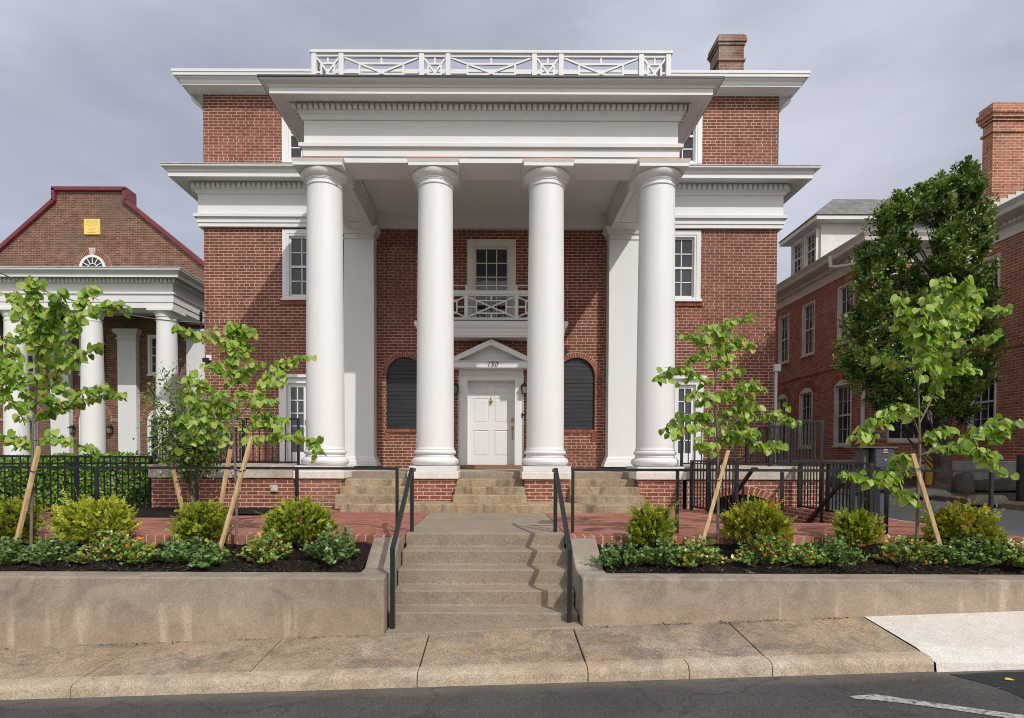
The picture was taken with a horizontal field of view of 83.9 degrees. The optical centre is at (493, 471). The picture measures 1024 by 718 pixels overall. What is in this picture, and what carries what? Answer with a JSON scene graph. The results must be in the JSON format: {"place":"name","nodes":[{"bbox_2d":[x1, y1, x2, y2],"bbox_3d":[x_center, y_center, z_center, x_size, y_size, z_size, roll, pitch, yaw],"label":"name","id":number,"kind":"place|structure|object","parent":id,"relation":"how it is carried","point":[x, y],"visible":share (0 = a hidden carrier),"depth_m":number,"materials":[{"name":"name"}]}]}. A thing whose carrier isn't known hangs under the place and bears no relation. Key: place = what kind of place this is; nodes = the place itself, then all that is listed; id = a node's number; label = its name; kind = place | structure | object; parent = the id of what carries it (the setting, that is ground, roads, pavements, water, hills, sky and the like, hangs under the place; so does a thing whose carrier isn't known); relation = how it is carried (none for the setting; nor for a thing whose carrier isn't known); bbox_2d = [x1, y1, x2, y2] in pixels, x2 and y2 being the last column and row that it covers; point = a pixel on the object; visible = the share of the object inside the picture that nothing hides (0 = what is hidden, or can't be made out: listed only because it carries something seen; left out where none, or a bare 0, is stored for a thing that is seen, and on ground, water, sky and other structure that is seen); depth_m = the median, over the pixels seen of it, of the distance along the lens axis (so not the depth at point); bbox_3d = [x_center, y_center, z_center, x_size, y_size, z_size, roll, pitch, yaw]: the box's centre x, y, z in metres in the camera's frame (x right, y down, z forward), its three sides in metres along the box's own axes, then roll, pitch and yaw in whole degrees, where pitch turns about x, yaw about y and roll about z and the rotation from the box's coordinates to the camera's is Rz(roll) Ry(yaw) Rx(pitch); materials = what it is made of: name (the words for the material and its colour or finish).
{"place":"outdoors","nodes":[
{"label":"outdoors","id":0,"kind":"place"},
{"bbox_2d":[0,617,918,678],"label":"sidewalk","id":1,"kind":"structure","parent":0,"point":[836,635],"depth_m":5.12,"materials":[{"name":"concrete"}]},
{"bbox_2d":[384,513,581,638],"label":"concrete stairs","id":2,"kind":"structure","parent":1,"relation":"on","point":[474,572],"depth_m":6.26,"materials":[{"name":"beige concrete"}]},
{"bbox_2d":[390,467,415,628],"bbox_3d":[-1.003,0.774,6.378,0.046,1.619,1.539,0,1,0],"label":"handrail","id":3,"kind":"object","parent":2,"relation":"on","point":[410,481],"visible":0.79,"depth_m":5.91,"materials":[{"name":"black metal"}]},
{"bbox_2d":[552,468,571,622],"bbox_3d":[0.752,0.780,6.378,0.046,1.619,1.539,0,1,0],"label":"handrail","id":4,"kind":"object","parent":2,"relation":"on","point":[557,487],"visible":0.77,"depth_m":5.91,"materials":[{"name":"black metal"}]},
{"bbox_2d":[0,507,947,543],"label":"brick terrace","id":5,"kind":"structure","parent":0,"point":[693,521],"depth_m":7.82,"materials":[{"name":"red brick"}]},
{"bbox_2d":[0,455,152,511],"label":"picket fence","id":6,"kind":"object","parent":5,"relation":"on","point":[75,474],"visible":0.61,"depth_m":9.38,"materials":[{"name":"black metal"}]},
{"bbox_2d":[0,451,166,507],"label":"hedge","id":7,"kind":"object","parent":5,"relation":"on","point":[61,483],"visible":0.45,"depth_m":10.49,"materials":[{"name":"green plant"}]},
{"bbox_2d":[48,507,273,516],"bbox_3d":[-5.177,0.655,9.291,3.050,0.026,1.650,0,1,0],"label":"mulch strip","id":8,"kind":"object","parent":5,"relation":"on","point":[154,512],"visible":0.41,"depth_m":9.21,"materials":[{"name":"brown soil"}]},
{"bbox_2d":[128,358,248,503],"bbox_3d":[-4.935,-0.580,9.182,2.158,2.662,1.591,0,1,0],"label":"dogwood tree","id":9,"kind":"object","parent":8,"relation":"on","point":[194,456],"visible":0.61,"depth_m":9.03,"materials":[{"name":"green plant"}]},
{"bbox_2d":[170,463,182,509],"bbox_3d":[-4.995,0.319,9.009,0.258,0.901,0.060,0,1,0],"label":"wooden stake","id":10,"kind":"object","parent":5,"relation":"on","point":[177,486],"visible":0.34,"depth_m":8.99,"materials":[{"name":"brown wood"}]},
{"bbox_2d":[0,466,398,525],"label":"guard rail","id":11,"kind":"object","parent":5,"relation":"on","point":[96,481],"visible":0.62,"depth_m":6.88,"materials":[{"name":"black metal"}]},
{"bbox_2d":[217,449,232,510],"bbox_3d":[-4.267,0.206,9.007,0.259,1.125,0.060,0,1,0],"label":"wooden stake","id":12,"kind":"object","parent":5,"relation":"on","point":[225,476],"visible":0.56,"depth_m":8.98,"materials":[{"name":"brown wood"}]},
{"bbox_2d":[689,460,738,512],"bbox_3d":[3.668,0.261,9.532,0.050,0.896,1.239,0,1,-15],"label":"picket fence","id":13,"kind":"object","parent":5,"relation":"on","point":[735,476],"visible":0.71,"depth_m":9.59,"materials":[{"name":"black metal"}]},
{"bbox_2d":[571,468,993,533],"bbox_3d":[3.498,0.367,6.909,5.115,0.791,0.036,0,1,0],"label":"guard rail","id":14,"kind":"object","parent":5,"relation":"on","point":[990,494],"visible":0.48,"depth_m":6.88,"materials":[{"name":"black metal"}]},
{"bbox_2d":[784,507,840,522],"bbox_3d":[4.428,2.008,9.089,1.830,2.715,2.390,0,1,0],"label":"areaway","id":15,"kind":"object","parent":5,"relation":"in","point":[803,514],"visible":0.02,"depth_m":9.46,"materials":[{"name":"brick"}]},
{"bbox_2d":[805,482,847,522],"bbox_3d":[5.144,0.720,8.859,0.058,1.136,0.953,0,1,-6],"label":"stairwell handrail","id":16,"kind":"object","parent":15,"relation":"attached to","point":[835,489],"visible":0.67,"depth_m":8.88,"materials":[{"name":"brown metal"}]},
{"bbox_2d":[797,462,873,513],"bbox_3d":[5.378,0.289,9.073,0.050,0.870,2.082,0,1,2],"label":"picket fence","id":17,"kind":"object","parent":5,"relation":"on","point":[869,465],"visible":0.67,"depth_m":9.11,"materials":[{"name":"black metal"}]},
{"bbox_2d":[819,464,853,511],"bbox_3d":[5.639,0.290,9.358,0.530,0.858,0.050,0,1,0],"label":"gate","id":18,"kind":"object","parent":5,"relation":"on","point":[852,492],"visible":0.38,"depth_m":9.34,"materials":[{"name":"black metal"}]},
{"bbox_2d":[855,449,868,510],"bbox_3d":[5.468,0.205,8.456,0.083,1.084,0.200,0,1,0],"label":"utility box","id":19,"kind":"object","parent":5,"relation":"on","point":[861,455],"visible":0.6,"depth_m":8.42,"materials":[{"name":"grey metal"}]},
{"bbox_2d":[843,447,897,521],"bbox_3d":[5.555,0.194,8.411,0.568,1.109,0.370,0,1,0],"label":"drop box","id":20,"kind":"object","parent":5,"relation":"on","point":[878,458],"visible":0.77,"depth_m":8.25,"materials":[{"name":"grey metal"}]},
{"bbox_2d":[361,545,606,572],"bbox_3d":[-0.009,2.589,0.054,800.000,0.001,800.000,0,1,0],"label":"ground","id":21,"kind":"structure","parent":0,"point":[405,546],"depth_m":13.83,"materials":[{"name":"brown soil"}]},
{"bbox_2d":[0,535,403,647],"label":"retaining wall","id":22,"kind":"structure","parent":21,"relation":"on","point":[52,608],"depth_m":5.53,"materials":[{"name":"concrete"}]},
{"bbox_2d":[0,541,371,571],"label":"mulch bed","id":23,"kind":"object","parent":22,"relation":"in","point":[310,562],"visible":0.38,"depth_m":5.98,"materials":[{"name":"black soil"}]},
{"bbox_2d":[0,533,37,566],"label":"shrub","id":24,"kind":"object","parent":23,"relation":"on","point":[8,550],"visible":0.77,"depth_m":5.94,"materials":[{"name":"green plant"}]},
{"bbox_2d":[0,494,50,543],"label":"yew bush","id":25,"kind":"object","parent":23,"relation":"on","point":[10,511],"visible":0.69,"depth_m":6.36,"materials":[{"name":"green plant"}]},
{"bbox_2d":[14,446,41,542],"bbox_3d":[-5.066,0.276,6.174,0.282,1.106,0.061,0,1,-13],"label":"wooden stake","id":26,"kind":"object","parent":23,"relation":"on","point":[33,471],"visible":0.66,"depth_m":6.17,"materials":[{"name":"brown wood"}]},
{"bbox_2d":[14,531,79,566],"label":"shrub","id":27,"kind":"object","parent":23,"relation":"on","point":[50,552],"visible":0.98,"depth_m":5.95,"materials":[{"name":"green plant"}]},
{"bbox_2d":[0,275,131,544],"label":"redbud sapling","id":28,"kind":"object","parent":23,"relation":"on","point":[41,338],"visible":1,"depth_m":6.22,"materials":[{"name":"green plant"}]},
{"bbox_2d":[46,487,142,545],"bbox_3d":[-4.484,0.519,6.378,0.951,0.694,0.823,1,1,30],"label":"yew bush","id":29,"kind":"object","parent":23,"relation":"on","point":[89,516],"visible":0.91,"depth_m":6.24,"materials":[{"name":"green plant"}]},
{"bbox_2d":[58,526,140,564],"bbox_3d":[-4.131,0.791,6.015,0.834,0.425,0.422,0,1,0],"label":"shrub","id":30,"kind":"object","parent":23,"relation":"on","point":[106,548],"visible":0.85,"depth_m":5.96,"materials":[{"name":"green plant"}]},
{"bbox_2d":[116,537,161,566],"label":"shrub","id":31,"kind":"object","parent":23,"relation":"on","point":[138,556],"visible":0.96,"depth_m":5.97,"materials":[{"name":"green plant"}]},
{"bbox_2d":[150,535,208,563],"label":"shrub","id":32,"kind":"object","parent":23,"relation":"on","point":[180,551],"visible":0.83,"depth_m":5.97,"materials":[{"name":"green plant"}]},
{"bbox_2d":[165,495,234,543],"bbox_3d":[-3.318,0.547,6.501,0.725,0.587,0.689,0,1,0],"label":"yew bush","id":33,"kind":"object","parent":23,"relation":"on","point":[192,516],"visible":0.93,"depth_m":6.34,"materials":[{"name":"green plant"}]},
{"bbox_2d":[186,539,234,567],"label":"shrub","id":34,"kind":"object","parent":23,"relation":"on","point":[213,555],"visible":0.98,"depth_m":5.91,"materials":[{"name":"green plant"}]},
{"bbox_2d":[219,436,253,548],"bbox_3d":[-2.810,0.269,6.178,0.399,1.305,0.052,0,1,-9],"label":"wooden stake","id":35,"kind":"object","parent":23,"relation":"on","point":[236,491],"visible":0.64,"depth_m":6.17,"materials":[{"name":"brown wood"}]},
{"bbox_2d":[170,321,326,541],"bbox_3d":[-2.782,-0.439,6.289,1.850,2.433,0.960,0,1,0],"label":"redbud sapling","id":36,"kind":"object","parent":23,"relation":"on","point":[239,334],"visible":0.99,"depth_m":6.23,"materials":[{"name":"green plant"}]},
{"bbox_2d":[233,529,292,563],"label":"shrub","id":37,"kind":"object","parent":23,"relation":"on","point":[262,550],"visible":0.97,"depth_m":6.02,"materials":[{"name":"green plant"}]},
{"bbox_2d":[253,492,339,546],"bbox_3d":[-2.151,0.527,6.428,0.885,0.657,0.743,0,1,0],"label":"yew bush","id":38,"kind":"object","parent":23,"relation":"on","point":[287,514],"visible":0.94,"depth_m":6.25,"materials":[{"name":"green plant"}]},
{"bbox_2d":[299,523,360,564],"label":"shrub","id":39,"kind":"object","parent":23,"relation":"on","point":[327,549],"visible":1,"depth_m":6.03,"materials":[{"name":"green plant"}]},
{"bbox_2d":[2,543,1012,574],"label":"fallen leaves","id":40,"kind":"object","parent":23,"relation":"on","point":[613,572],"visible":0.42,"depth_m":5.94,"materials":[{"name":"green plant"}]},
{"bbox_2d":[1,538,1023,574],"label":"bark chips","id":41,"kind":"object","parent":23,"relation":"on","point":[343,564],"visible":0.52,"depth_m":5.92,"materials":[{"name":"brown wood"}]},
{"bbox_2d":[0,532,1023,547],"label":"brick border","id":42,"kind":"object","parent":22,"relation":"on","point":[157,538],"visible":0.33,"depth_m":6.54,"materials":[{"name":"red brick"}]},
{"bbox_2d":[566,538,1023,668],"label":"retaining wall","id":43,"kind":"structure","parent":21,"relation":"on","point":[602,597],"depth_m":5.53,"materials":[{"name":"concrete"}]},
{"bbox_2d":[597,543,1023,574],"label":"mulch bed","id":44,"kind":"object","parent":43,"relation":"in","point":[759,567],"visible":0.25,"depth_m":5.97,"materials":[{"name":"black soil"}]},
{"bbox_2d":[584,534,653,568],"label":"shrub","id":45,"kind":"object","parent":44,"relation":"on","point":[619,556],"visible":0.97,"depth_m":5.91,"materials":[{"name":"green plant"}]},
{"bbox_2d":[624,496,683,548],"bbox_3d":[1.778,0.578,6.383,0.647,0.584,0.584,0,1,0],"label":"yew bush","id":46,"kind":"object","parent":44,"relation":"on","point":[661,522],"visible":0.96,"depth_m":6.26,"materials":[{"name":"green plant"}]},
{"bbox_2d":[645,534,684,566],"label":"shrub","id":47,"kind":"object","parent":44,"relation":"on","point":[666,555],"visible":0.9,"depth_m":5.95,"materials":[{"name":"green plant"}]},
{"bbox_2d":[674,535,733,568],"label":"shrub","id":48,"kind":"object","parent":44,"relation":"on","point":[697,554],"visible":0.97,"depth_m":5.92,"materials":[{"name":"green plant"}]},
{"bbox_2d":[700,450,729,544],"bbox_3d":[2.430,0.333,6.280,0.375,1.143,0.052,0,1,-9],"label":"wooden stake","id":49,"kind":"object","parent":44,"relation":"on","point":[715,495],"visible":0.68,"depth_m":6.26,"materials":[{"name":"brown wood"}]},
{"bbox_2d":[651,311,801,538],"bbox_3d":[2.590,-0.514,6.416,1.806,2.541,0.692,0,1,-17],"label":"redbud sapling","id":50,"kind":"object","parent":44,"relation":"on","point":[734,435],"visible":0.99,"depth_m":6.33,"materials":[{"name":"green plant"}]},
{"bbox_2d":[719,490,797,549],"bbox_3d":[2.943,0.547,6.359,0.809,0.674,0.802,1,1,31],"label":"yew bush","id":51,"kind":"object","parent":44,"relation":"on","point":[745,513],"visible":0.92,"depth_m":6.22,"materials":[{"name":"green plant"}]},
{"bbox_2d":[731,528,814,566],"bbox_3d":[2.908,0.811,6.071,0.826,0.431,0.444,0,1,0],"label":"shrub","id":52,"kind":"object","parent":44,"relation":"on","point":[768,551],"visible":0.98,"depth_m":5.98,"materials":[{"name":"green plant"}]},
{"bbox_2d":[781,540,833,566],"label":"shrub","id":53,"kind":"object","parent":44,"relation":"on","point":[803,556],"visible":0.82,"depth_m":5.96,"materials":[{"name":"green plant"}]},
{"bbox_2d":[796,533,871,567],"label":"shrub","id":54,"kind":"object","parent":44,"relation":"on","point":[836,553],"visible":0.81,"depth_m":5.99,"materials":[{"name":"green plant"}]},
{"bbox_2d":[830,499,886,550],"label":"yew bush","id":55,"kind":"object","parent":44,"relation":"on","point":[854,526],"visible":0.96,"depth_m":6.26,"materials":[{"name":"green plant"}]},
{"bbox_2d":[864,534,948,567],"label":"shrub","id":56,"kind":"object","parent":44,"relation":"on","point":[905,554],"visible":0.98,"depth_m":6.03,"materials":[{"name":"green plant"}]},
{"bbox_2d":[910,453,941,544],"bbox_3d":[4.638,0.332,6.107,0.396,1.053,0.089,0,1,0],"label":"wooden stake","id":57,"kind":"object","parent":44,"relation":"on","point":[916,468],"visible":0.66,"depth_m":6.10,"materials":[{"name":"brown wood"}]},
{"bbox_2d":[836,273,1023,538],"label":"redbud sapling","id":58,"kind":"object","parent":44,"relation":"on","point":[936,330],"visible":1,"depth_m":6.17,"materials":[{"name":"green plant"}]},
{"bbox_2d":[924,540,979,566],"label":"shrub","id":59,"kind":"object","parent":44,"relation":"on","point":[944,551],"visible":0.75,"depth_m":5.95,"materials":[{"name":"green plant"}]},
{"bbox_2d":[914,496,1009,547],"bbox_3d":[5.188,0.587,6.302,0.884,0.631,0.754,0,1,0],"label":"yew bush","id":60,"kind":"object","parent":44,"relation":"on","point":[960,520],"visible":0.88,"depth_m":6.19,"materials":[{"name":"green plant"}]},
{"bbox_2d":[942,528,1012,566],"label":"shrub","id":61,"kind":"object","parent":44,"relation":"on","point":[980,551],"visible":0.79,"depth_m":5.99,"materials":[{"name":"green plant"}]},
{"bbox_2d":[990,537,1023,566],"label":"shrub","id":62,"kind":"object","parent":44,"relation":"on","point":[1014,561],"visible":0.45,"depth_m":5.98,"materials":[{"name":"green plant"}]},
{"bbox_2d":[1005,539,1023,567],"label":"shrub","id":63,"kind":"object","parent":44,"relation":"on","point":[1016,552],"visible":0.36,"depth_m":5.96,"materials":[{"name":"green plant"}]},
{"bbox_2d":[0,669,1023,717],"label":"road","id":64,"kind":"structure","parent":0,"point":[812,696],"depth_m":4.32,"materials":[{"name":"grey asphalt"}]},
{"bbox_2d":[0,651,933,699],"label":"kerb","id":65,"kind":"structure","parent":64,"relation":"on","point":[466,675],"depth_m":4.65,"materials":[{"name":"concrete"}]},
{"bbox_2d":[849,694,1023,717],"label":"road marking","id":66,"kind":"object","parent":64,"relation":"on","point":[932,704],"visible":1,"depth_m":4.02,"materials":[{"name":"paint"}]},
{"bbox_2d":[951,672,1023,697],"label":"road patch","id":67,"kind":"object","parent":64,"relation":"on","point":[1014,686],"visible":1,"depth_m":4.44,"materials":[{"name":"grey asphalt"}]},
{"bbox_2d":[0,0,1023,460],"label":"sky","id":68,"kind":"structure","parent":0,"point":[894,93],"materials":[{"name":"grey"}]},
{"bbox_2d":[830,486,1023,536],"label":"driveway","id":69,"kind":"structure","parent":0,"point":[1013,521],"depth_m":9.11,"materials":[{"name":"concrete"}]},
{"bbox_2d":[830,476,1023,510],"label":"planting strip","id":70,"kind":"object","parent":69,"relation":"on","point":[1014,504],"visible":0.22,"depth_m":9.97,"materials":[{"name":"green plant"}]},
{"bbox_2d":[828,155,1013,487],"bbox_3d":[8.565,-2.954,11.524,4.340,6.758,2.561,-1,1,-34],"label":"evergreen tree","id":71,"kind":"object","parent":70,"relation":"on","point":[964,213],"visible":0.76,"depth_m":11.00,"materials":[{"name":"green plant"}]},
{"bbox_2d":[905,487,951,496],"bbox_3d":[7.600,0.367,10.005,0.921,0.167,0.294,0,1,0],"label":"boulder","id":72,"kind":"object","parent":70,"relation":"on","point":[931,492],"visible":0.48,"depth_m":9.91,"materials":[{"name":"stone"}]},
{"bbox_2d":[925,457,932,484],"bbox_3d":[9.418,-0.012,12.302,0.150,0.615,0.150,0,1,0],"label":"bollard","id":73,"kind":"object","parent":70,"relation":"on","point":[928,478],"visible":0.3,"depth_m":12.25,"materials":[{"name":"yellow metal"}]},
{"bbox_2d":[951,472,974,493],"bbox_3d":[8.745,0.221,10.613,0.243,0.434,0.411,0,1,0],"label":"boulder","id":74,"kind":"object","parent":70,"relation":"on","point":[963,482],"visible":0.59,"depth_m":10.50,"materials":[{"name":"stone"}]},
{"bbox_2d":[962,495,1010,504],"bbox_3d":[8.020,0.459,9.261,0.807,0.167,0.309,0,1,0],"label":"boulder","id":75,"kind":"object","parent":70,"relation":"on","point":[999,499],"visible":0.72,"depth_m":9.17,"materials":[{"name":"stone"}]},
{"bbox_2d":[973,479,1009,490],"bbox_3d":[9.452,0.251,10.922,0.773,0.228,0.471,0,1,0],"label":"boulder","id":76,"kind":"object","parent":70,"relation":"on","point":[999,485],"visible":0.63,"depth_m":10.74,"materials":[{"name":"stone"}]},
{"bbox_2d":[1016,455,1023,500],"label":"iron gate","id":77,"kind":"structure","parent":70,"relation":"on","point":[1020,481],"depth_m":9.41,"materials":[{"name":"black metal"}]},
{"bbox_2d":[866,611,1023,671],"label":"driveway apron","id":78,"kind":"object","parent":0,"point":[984,641],"visible":0.91,"depth_m":5.03,"materials":[{"name":"concrete"}]},
{"label":"yard ground","id":79,"kind":"structure","parent":0,"visible":0},
{"bbox_2d":[0,186,204,460],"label":"brick hall","id":80,"kind":"structure","parent":79,"relation":"on","point":[115,244],"depth_m":21.85,"materials":[{"name":"brick"}]},
{"bbox_2d":[147,410,154,457],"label":"window","id":81,"kind":"structure","parent":80,"relation":"in","point":[149,419],"depth_m":22.00,"materials":[{"name":"white paint"}]},
{"bbox_2d":[147,335,155,375],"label":"window","id":82,"kind":"structure","parent":80,"relation":"in","point":[151,339],"depth_m":21.95,"materials":[{"name":"white paint"}]},
{"bbox_2d":[148,34,825,520],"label":"brick house","id":83,"kind":"structure","parent":79,"relation":"on","point":[404,250],"depth_m":12.85,"materials":[{"name":"red brick"}]},
{"bbox_2d":[0,272,208,326],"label":"service wire","id":84,"kind":"object","parent":83,"relation":"attached to","point":[201,317],"visible":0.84,"depth_m":13.08,"materials":[{"name":"black metal"}]},
{"bbox_2d":[154,418,299,464],"bbox_3d":[-4.832,-0.544,10.311,2.624,0.848,0.045,0,1,0],"label":"terrace railing","id":85,"kind":"object","parent":83,"relation":"on","point":[243,447],"visible":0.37,"depth_m":10.30,"materials":[{"name":"black metal"}]},
{"bbox_2d":[276,374,305,462],"bbox_3d":[-4.461,-1.233,13.572,1.400,2.135,0.210,0,1,0],"label":"french door","id":86,"kind":"structure","parent":83,"relation":"in","point":[292,397],"depth_m":13.62,"materials":[{"name":"white paint"}]},
{"bbox_2d":[282,118,302,162],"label":"window","id":87,"kind":"structure","parent":83,"relation":"in","point":[290,148],"depth_m":13.43,"materials":[{"name":"white paint"}]},
{"bbox_2d":[281,229,305,300],"bbox_3d":[-4.449,-4.894,13.516,1.170,1.675,0.170,0,1,0],"label":"window","id":88,"kind":"structure","parent":83,"relation":"in","point":[293,240],"depth_m":13.54,"materials":[{"name":"white paint"}]},
{"bbox_2d":[467,239,515,317],"bbox_3d":[-0.054,-4.527,13.542,1.150,1.937,0.132,0,1,0],"label":"window","id":89,"kind":"structure","parent":83,"relation":"in","point":[489,261],"depth_m":13.56,"materials":[{"name":"white paint"}]},
{"bbox_2d":[468,381,514,464],"bbox_3d":[-0.066,-1.170,13.794,1.130,2.021,0.082,0,1,0],"label":"front door","id":90,"kind":"structure","parent":83,"relation":"in","point":[490,403],"depth_m":13.82,"materials":[{"name":"white paint"}]},
{"bbox_2d":[675,230,701,301],"bbox_3d":[4.343,-4.863,13.516,1.170,1.675,0.170,0,1,0],"label":"window","id":91,"kind":"structure","parent":83,"relation":"in","point":[687,242],"depth_m":13.55,"materials":[{"name":"white paint"}]},
{"bbox_2d":[674,375,706,464],"bbox_3d":[4.330,-1.202,13.572,1.400,2.135,0.210,0,1,0],"label":"window","id":92,"kind":"structure","parent":83,"relation":"in","point":[680,404],"depth_m":13.63,"materials":[{"name":"white paint"}]},
{"bbox_2d":[679,115,702,163],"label":"window","id":93,"kind":"structure","parent":83,"relation":"in","point":[692,149],"depth_m":13.43,"materials":[{"name":"white paint"}]},
{"bbox_2d":[680,419,823,466],"bbox_3d":[4.675,-0.511,10.311,2.581,0.848,0.045,0,1,0],"label":"terrace railing","id":94,"kind":"object","parent":83,"relation":"on","point":[769,463],"visible":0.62,"depth_m":10.30,"materials":[{"name":"black metal"}]},
{"bbox_2d":[745,422,817,465],"bbox_3d":[5.943,-0.540,11.891,0.045,0.848,3.045,0,1,0],"label":"terrace railing","id":95,"kind":"object","parent":83,"relation":"on","point":[790,441],"visible":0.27,"depth_m":11.59,"materials":[{"name":"black metal"}]},
{"bbox_2d":[774,102,1023,479],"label":"brick annex","id":96,"kind":"object","parent":79,"relation":"on","point":[814,300],"visible":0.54,"depth_m":15.39,"materials":[{"name":"red brick"}]},
{"bbox_2d":[777,394,787,451],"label":"window","id":97,"kind":"structure","parent":96,"relation":"in","point":[782,398],"depth_m":18.81,"materials":[{"name":"white paint"}]},
{"bbox_2d":[778,313,789,364],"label":"window","id":98,"kind":"structure","parent":96,"relation":"in","point":[783,327],"depth_m":18.77,"materials":[{"name":"white paint"}]},
{"bbox_2d":[799,388,812,448],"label":"window","id":99,"kind":"structure","parent":96,"relation":"in","point":[806,395],"depth_m":17.42,"materials":[{"name":"white paint"}]},
{"bbox_2d":[800,300,814,358],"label":"window","id":100,"kind":"structure","parent":96,"relation":"in","point":[808,310],"depth_m":17.30,"materials":[{"name":"white paint"}]},
{"bbox_2d":[832,379,851,447],"bbox_3d":[9.523,-1.579,15.488,0.165,1.845,0.769,0,1,0],"label":"window","id":101,"kind":"structure","parent":96,"relation":"in","point":[842,395],"depth_m":15.60,"materials":[{"name":"white paint"}]},
{"bbox_2d":[837,281,854,344],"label":"window","id":102,"kind":"structure","parent":96,"relation":"in","point":[844,301],"depth_m":15.59,"materials":[{"name":"white paint"}]},
{"bbox_2d":[886,368,932,442],"bbox_3d":[10.581,-1.684,14.485,1.171,1.912,0.165,0,1,0],"label":"window","id":103,"kind":"structure","parent":96,"relation":"in","point":[896,436],"depth_m":14.55,"materials":[{"name":"white paint"}]},
{"bbox_2d":[967,362,996,437],"bbox_3d":[11.573,-1.626,13.462,0.165,1.778,0.769,0,1,0],"label":"window","id":104,"kind":"structure","parent":96,"relation":"in","point":[988,399],"depth_m":13.43,"materials":[{"name":"white paint"}]},
{"bbox_2d":[978,253,1000,318],"bbox_3d":[11.582,-4.223,13.311,0.165,1.518,0.635,0,1,0],"label":"window","id":105,"kind":"structure","parent":96,"relation":"in","point":[997,275],"depth_m":13.18,"materials":[{"name":"white paint"}]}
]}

